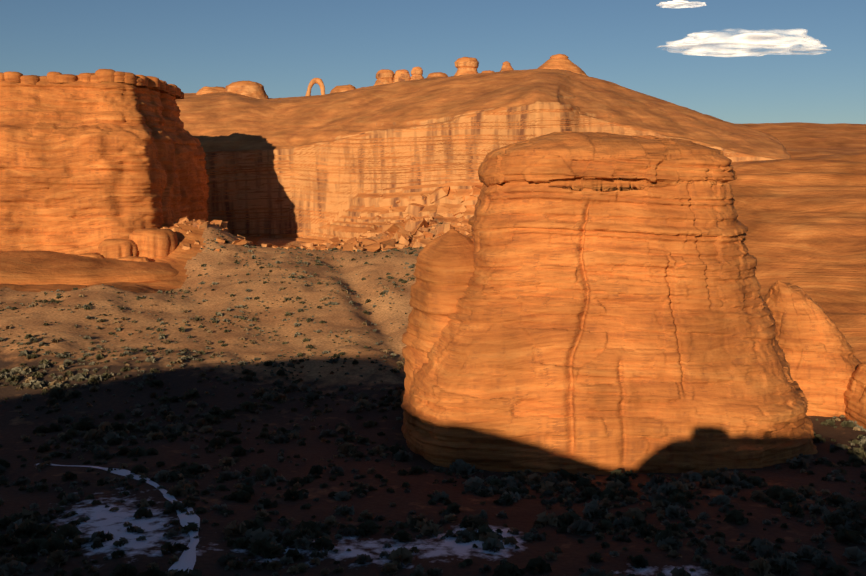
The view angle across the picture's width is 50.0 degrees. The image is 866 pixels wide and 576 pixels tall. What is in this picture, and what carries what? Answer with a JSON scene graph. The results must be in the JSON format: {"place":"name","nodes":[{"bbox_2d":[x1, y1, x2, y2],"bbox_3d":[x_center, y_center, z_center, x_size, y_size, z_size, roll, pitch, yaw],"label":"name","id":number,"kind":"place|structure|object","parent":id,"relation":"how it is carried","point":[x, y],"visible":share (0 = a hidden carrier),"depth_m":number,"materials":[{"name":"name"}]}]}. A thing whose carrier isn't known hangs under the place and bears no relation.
{"place":"outdoors","nodes":[
{"label":"outdoors","id":0,"kind":"place"},
{"bbox_2d":[0,122,865,575],"bbox_3d":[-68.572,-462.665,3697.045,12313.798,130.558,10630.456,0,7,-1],"label":"ground","id":1,"kind":"structure","parent":0,"point":[802,214],"depth_m":219.88,"materials":[{"name":"soil"}]},
{"bbox_2d":[0,250,178,284],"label":"rock ledge","id":2,"kind":"object","parent":1,"relation":"on","point":[22,267],"visible":0.31,"depth_m":341.53,"materials":[{"name":"orange stone"}]},
{"bbox_2d":[0,73,209,254],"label":"mesa","id":3,"kind":"structure","parent":1,"relation":"on","point":[87,167],"depth_m":390.86,"materials":[{"name":"orange stone"}]},
{"bbox_2d":[0,72,4,81],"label":"mesa rim knob","id":4,"kind":"object","parent":3,"relation":"on","point":[2,76],"visible":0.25,"depth_m":395.01,"materials":[{"name":"orange stone"}]},
{"bbox_2d":[4,71,22,81],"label":"mesa rim knob","id":5,"kind":"object","parent":3,"relation":"on","point":[9,76],"visible":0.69,"depth_m":395.49,"materials":[{"name":"orange stone"}]},
{"bbox_2d":[20,75,39,83],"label":"mesa rim knob","id":6,"kind":"object","parent":3,"relation":"on","point":[29,79],"visible":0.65,"depth_m":397.89,"materials":[{"name":"orange stone"}]},
{"bbox_2d":[39,76,46,80],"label":"mesa rim knob","id":7,"kind":"object","parent":3,"relation":"on","point":[42,78],"visible":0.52,"depth_m":400.90,"materials":[{"name":"orange stone"}]},
{"bbox_2d":[47,72,61,81],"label":"mesa rim knob","id":8,"kind":"object","parent":3,"relation":"on","point":[50,76],"visible":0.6,"depth_m":400.56,"materials":[{"name":"orange stone"}]},
{"bbox_2d":[54,74,77,82],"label":"mesa rim knob","id":9,"kind":"object","parent":3,"relation":"on","point":[65,78],"visible":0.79,"depth_m":399.60,"materials":[{"name":"orange stone"}]},
{"bbox_2d":[79,73,94,81],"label":"mesa rim knob","id":10,"kind":"object","parent":3,"relation":"on","point":[84,77],"visible":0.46,"depth_m":402.49,"materials":[{"name":"orange stone"}]},
{"bbox_2d":[78,253,103,257],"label":"rock slab","id":11,"kind":"structure","parent":3,"relation":"on","point":[96,255],"depth_m":363.84,"materials":[{"name":"orange stone"}]},
{"bbox_2d":[90,75,100,82],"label":"mesa rim knob","id":12,"kind":"object","parent":3,"relation":"on","point":[94,79],"visible":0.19,"depth_m":402.72,"materials":[{"name":"orange stone"}]},
{"bbox_2d":[95,69,114,81],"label":"mesa rim knob","id":13,"kind":"object","parent":3,"relation":"on","point":[105,75],"visible":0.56,"depth_m":402.60,"materials":[{"name":"orange stone"}]},
{"bbox_2d":[97,239,138,258],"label":"mesa corner knob","id":14,"kind":"object","parent":3,"relation":"on","point":[113,248],"visible":0.25,"depth_m":367.51,"materials":[{"name":"orange stone"}]},
{"bbox_2d":[114,71,124,81],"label":"mesa rim knob","id":15,"kind":"object","parent":3,"relation":"on","point":[119,76],"visible":0.44,"depth_m":404.75,"materials":[{"name":"orange stone"}]},
{"bbox_2d":[121,72,136,83],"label":"mesa rim knob","id":16,"kind":"object","parent":3,"relation":"on","point":[129,77],"visible":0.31,"depth_m":406.98,"materials":[{"name":"orange stone"}]},
{"bbox_2d":[117,256,151,261],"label":"rock slab","id":17,"kind":"structure","parent":3,"relation":"on","point":[134,258],"depth_m":363.69,"materials":[{"name":"orange stone"}]},
{"bbox_2d":[132,77,143,86],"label":"mesa rim knob","id":18,"kind":"object","parent":3,"relation":"on","point":[140,81],"visible":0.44,"depth_m":411.34,"materials":[{"name":"orange stone"}]},
{"bbox_2d":[136,75,147,86],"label":"mesa rim knob","id":19,"kind":"object","parent":3,"relation":"on","point":[145,79],"visible":0.48,"depth_m":415.82,"materials":[{"name":"orange stone"}]},
{"bbox_2d":[129,228,177,258],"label":"mesa corner knob","id":20,"kind":"object","parent":3,"relation":"on","point":[152,243],"visible":0.21,"depth_m":372.36,"materials":[{"name":"orange stone"}]},
{"bbox_2d":[147,76,159,87],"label":"mesa rim knob","id":21,"kind":"object","parent":3,"relation":"on","point":[154,82],"visible":0.48,"depth_m":423.24,"materials":[{"name":"orange stone"}]},
{"bbox_2d":[154,80,165,90],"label":"mesa rim knob","id":22,"kind":"object","parent":3,"relation":"on","point":[162,86],"visible":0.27,"depth_m":435.47,"materials":[{"name":"orange stone"}]},
{"bbox_2d":[159,83,168,92],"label":"mesa rim knob","id":23,"kind":"object","parent":3,"relation":"on","point":[167,88],"visible":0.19,"depth_m":442.61,"materials":[{"name":"orange stone"}]},
{"bbox_2d":[169,85,174,94],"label":"mesa rim knob","id":24,"kind":"object","parent":3,"relation":"on","point":[172,91],"visible":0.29,"depth_m":452.40,"materials":[{"name":"orange stone"}]},
{"bbox_2d":[168,84,177,95],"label":"mesa rim knob","id":25,"kind":"object","parent":3,"relation":"on","point":[176,89],"visible":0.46,"depth_m":457.92,"materials":[{"name":"orange stone"}]},
{"bbox_2d":[36,463,199,571],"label":"snow strip","id":26,"kind":"object","parent":1,"relation":"on","point":[187,559],"visible":0.6,"depth_m":135.03,"materials":[{"name":"white snow"}]},
{"bbox_2d":[160,185,481,251],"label":"talus boulders","id":27,"kind":"object","parent":1,"relation":"on","point":[407,229],"visible":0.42,"depth_m":457.13,"materials":[{"name":"orange stone"}]},
{"bbox_2d":[0,219,865,575],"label":"valley shrubs","id":28,"kind":"object","parent":1,"relation":"on","point":[24,523],"visible":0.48,"depth_m":150.84,"materials":[{"name":"green plant"}]},
{"bbox_2d":[401,229,474,432],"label":"butte flank","id":29,"kind":"object","parent":1,"relation":"on","point":[444,271],"visible":0.29,"depth_m":188.86,"materials":[{"name":"orange stone"}]},
{"bbox_2d":[175,69,791,244],"bbox_3d":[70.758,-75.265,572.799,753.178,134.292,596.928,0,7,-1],"label":"cliff","id":30,"kind":"structure","parent":1,"relation":"on","point":[318,169],"depth_m":514.27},
{"bbox_2d":[196,86,225,94],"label":"dome","id":31,"kind":"structure","parent":30,"relation":"on","point":[206,89],"depth_m":681.12,"materials":[{"name":"orange stone"}]},
{"bbox_2d":[225,81,268,98],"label":"dome","id":32,"kind":"structure","parent":30,"relation":"on","point":[252,89],"depth_m":679.82,"materials":[{"name":"orange stone"}]},
{"bbox_2d":[305,78,324,95],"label":"natural arch","id":33,"kind":"structure","parent":30,"relation":"on","point":[318,81],"depth_m":693.03,"materials":[{"name":"orange stone"}]},
{"bbox_2d":[330,84,355,92],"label":"dome","id":34,"kind":"structure","parent":30,"relation":"on","point":[342,88],"depth_m":683.90,"materials":[{"name":"orange stone"}]},
{"bbox_2d":[373,69,394,85],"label":"hoodoo","id":35,"kind":"object","parent":30,"relation":"on","point":[384,76],"visible":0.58,"depth_m":685.91,"materials":[{"name":"orange stone"}]},
{"bbox_2d":[393,69,409,82],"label":"hoodoo","id":36,"kind":"object","parent":30,"relation":"on","point":[402,75],"visible":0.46,"depth_m":686.73,"materials":[{"name":"orange stone"}]},
{"bbox_2d":[410,67,423,79],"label":"hoodoo","id":37,"kind":"object","parent":30,"relation":"on","point":[416,73],"visible":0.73,"depth_m":688.09,"materials":[{"name":"orange stone"}]},
{"bbox_2d":[427,72,447,77],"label":"dome","id":38,"kind":"structure","parent":30,"relation":"on","point":[437,74],"depth_m":686.72,"materials":[{"name":"orange stone"}]},
{"bbox_2d":[454,57,478,75],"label":"hoodoo","id":39,"kind":"object","parent":30,"relation":"on","point":[466,65],"visible":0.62,"depth_m":685.33,"materials":[{"name":"orange stone"}]},
{"bbox_2d":[500,61,513,70],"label":"rock spire","id":40,"kind":"structure","parent":30,"relation":"on","point":[506,66],"depth_m":689.34,"materials":[{"name":"orange stone"}]},
{"bbox_2d":[537,54,586,75],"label":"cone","id":41,"kind":"object","parent":30,"relation":"on","point":[560,61],"visible":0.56,"depth_m":684.88,"materials":[{"name":"orange stone"}]},
{"bbox_2d":[400,131,817,474],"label":"butte","id":42,"kind":"object","parent":1,"relation":"on","point":[613,312],"visible":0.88,"depth_m":174.86,"materials":[{"name":"orange stone"}]},
{"bbox_2d":[764,280,860,416],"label":"rock fin","id":43,"kind":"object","parent":1,"relation":"on","point":[823,361],"depth_m":213.88,"materials":[{"name":"orange stone"}]},
{"bbox_2d":[844,363,865,428],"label":"rock outcrop","id":44,"kind":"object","parent":1,"relation":"on","point":[855,399],"depth_m":206.89,"materials":[{"name":"orange stone"}]},
{"bbox_2d":[0,0,865,123],"label":"sky","id":45,"kind":"structure","parent":0,"point":[280,46],"materials":[{"name":"blue"}]},
{"bbox_2d":[657,0,705,8],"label":"cloud","id":46,"kind":"structure","parent":0,"point":[671,4],"depth_m":8745.91,"materials":[{"name":"white"}]},
{"bbox_2d":[659,28,830,56],"bbox_3d":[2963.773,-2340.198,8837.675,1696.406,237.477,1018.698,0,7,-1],"label":"cloud","id":47,"kind":"structure","parent":0,"point":[746,42],"depth_m":8788.93,"materials":[{"name":"white"}]}
]}

